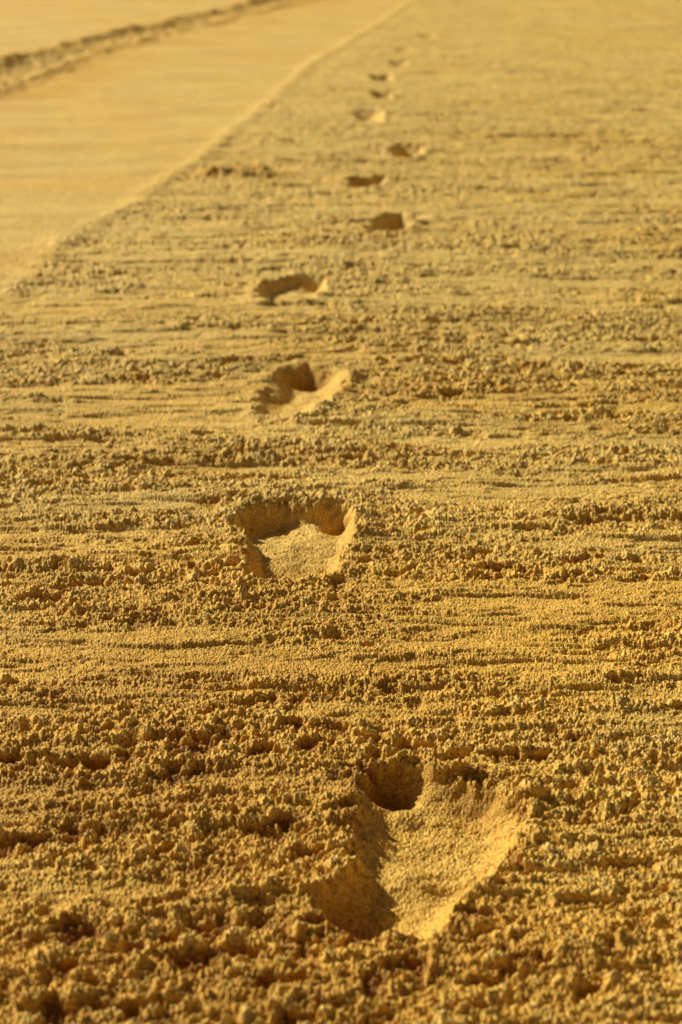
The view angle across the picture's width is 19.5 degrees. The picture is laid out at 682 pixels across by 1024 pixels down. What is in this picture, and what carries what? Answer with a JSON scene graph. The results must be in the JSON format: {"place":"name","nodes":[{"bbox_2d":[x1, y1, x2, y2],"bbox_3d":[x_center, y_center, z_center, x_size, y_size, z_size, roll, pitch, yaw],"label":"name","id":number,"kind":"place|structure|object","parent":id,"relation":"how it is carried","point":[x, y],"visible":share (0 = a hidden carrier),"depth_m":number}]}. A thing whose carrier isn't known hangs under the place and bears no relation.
{"place":"outdoors","nodes":[
{"label":"outdoors","id":0,"kind":"place"},
{"bbox_2d":[0,0,681,1023],"bbox_3d":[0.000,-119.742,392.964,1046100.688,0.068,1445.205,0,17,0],"label":"ground","id":1,"kind":"structure","parent":0,"point":[200,728],"depth_m":2.09},
{"bbox_2d":[0,0,306,87],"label":"wheel track","id":2,"kind":"structure","parent":1,"relation":"on","point":[18,68],"depth_m":8.99},
{"bbox_2d":[255,271,329,301],"bbox_3d":[-0.077,-0.352,3.201,0.122,0.034,0.239,0,17,0],"label":"footprint","id":3,"kind":"object","parent":1,"relation":"on","point":[293,286],"visible":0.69,"depth_m":3.28},
{"bbox_2d":[229,495,359,581],"bbox_3d":[-0.046,0.038,1.946,0.132,0.050,0.266,0,17,0],"label":"footprint","id":4,"kind":"object","parent":1,"relation":"on","point":[293,539],"visible":0.83,"depth_m":2.00},
{"bbox_2d":[254,361,345,415],"bbox_3d":[-0.051,-0.149,2.570,0.119,0.040,0.287,0,17,0],"label":"footprint","id":5,"kind":"object","parent":1,"relation":"on","point":[295,387],"visible":0.88,"depth_m":2.61},
{"bbox_2d":[344,174,388,187],"bbox_3d":[0.057,-0.722,4.423,0.107,0.040,0.252,0,17,0],"label":"footprint","id":6,"kind":"object","parent":1,"relation":"on","point":[356,181],"visible":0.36,"depth_m":4.51},
{"bbox_2d":[350,109,385,121],"bbox_3d":[0.077,-1.141,5.762,0.113,0.033,0.304,0,17,0],"label":"footprint","id":7,"kind":"object","parent":1,"relation":"on","point":[362,115],"visible":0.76,"depth_m":5.86},
{"bbox_2d":[367,73,397,80],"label":"footprint","id":8,"kind":"object","parent":1,"relation":"on","point":[385,77],"visible":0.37,"depth_m":7.18},
{"bbox_2d":[368,90,400,98],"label":"footprint","id":9,"kind":"object","parent":1,"relation":"on","point":[381,94],"visible":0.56,"depth_m":6.56},
{"bbox_2d":[362,211,422,232],"bbox_3d":[0.105,-0.547,3.814,0.101,0.038,0.243,5,18,15],"label":"footprint","id":10,"kind":"object","parent":1,"relation":"on","point":[391,222],"visible":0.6,"depth_m":3.89},
{"bbox_2d":[386,60,410,65],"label":"footprint","id":11,"kind":"object","parent":1,"relation":"on","point":[395,63],"visible":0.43,"depth_m":7.89},
{"bbox_2d":[394,47,415,51],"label":"footprint","id":12,"kind":"object","parent":1,"relation":"on","point":[408,49],"visible":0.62,"depth_m":8.61},
{"bbox_2d":[389,142,428,158],"bbox_3d":[0.172,-0.893,4.981,0.109,0.042,0.328,0,17,0],"label":"footprint","id":13,"kind":"object","parent":1,"relation":"on","point":[406,150],"visible":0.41,"depth_m":5.09},
{"bbox_2d":[313,752,537,943],"bbox_3d":[0.061,0.232,1.308,0.134,0.051,0.261,3,17,8],"label":"footprint","id":14,"kind":"object","parent":1,"relation":"on","point":[433,844],"visible":0.91,"depth_m":1.33},
{"bbox_2d":[417,33,438,37],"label":"footprint","id":15,"kind":"object","parent":1,"relation":"on","point":[428,35],"visible":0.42,"depth_m":9.42}
]}

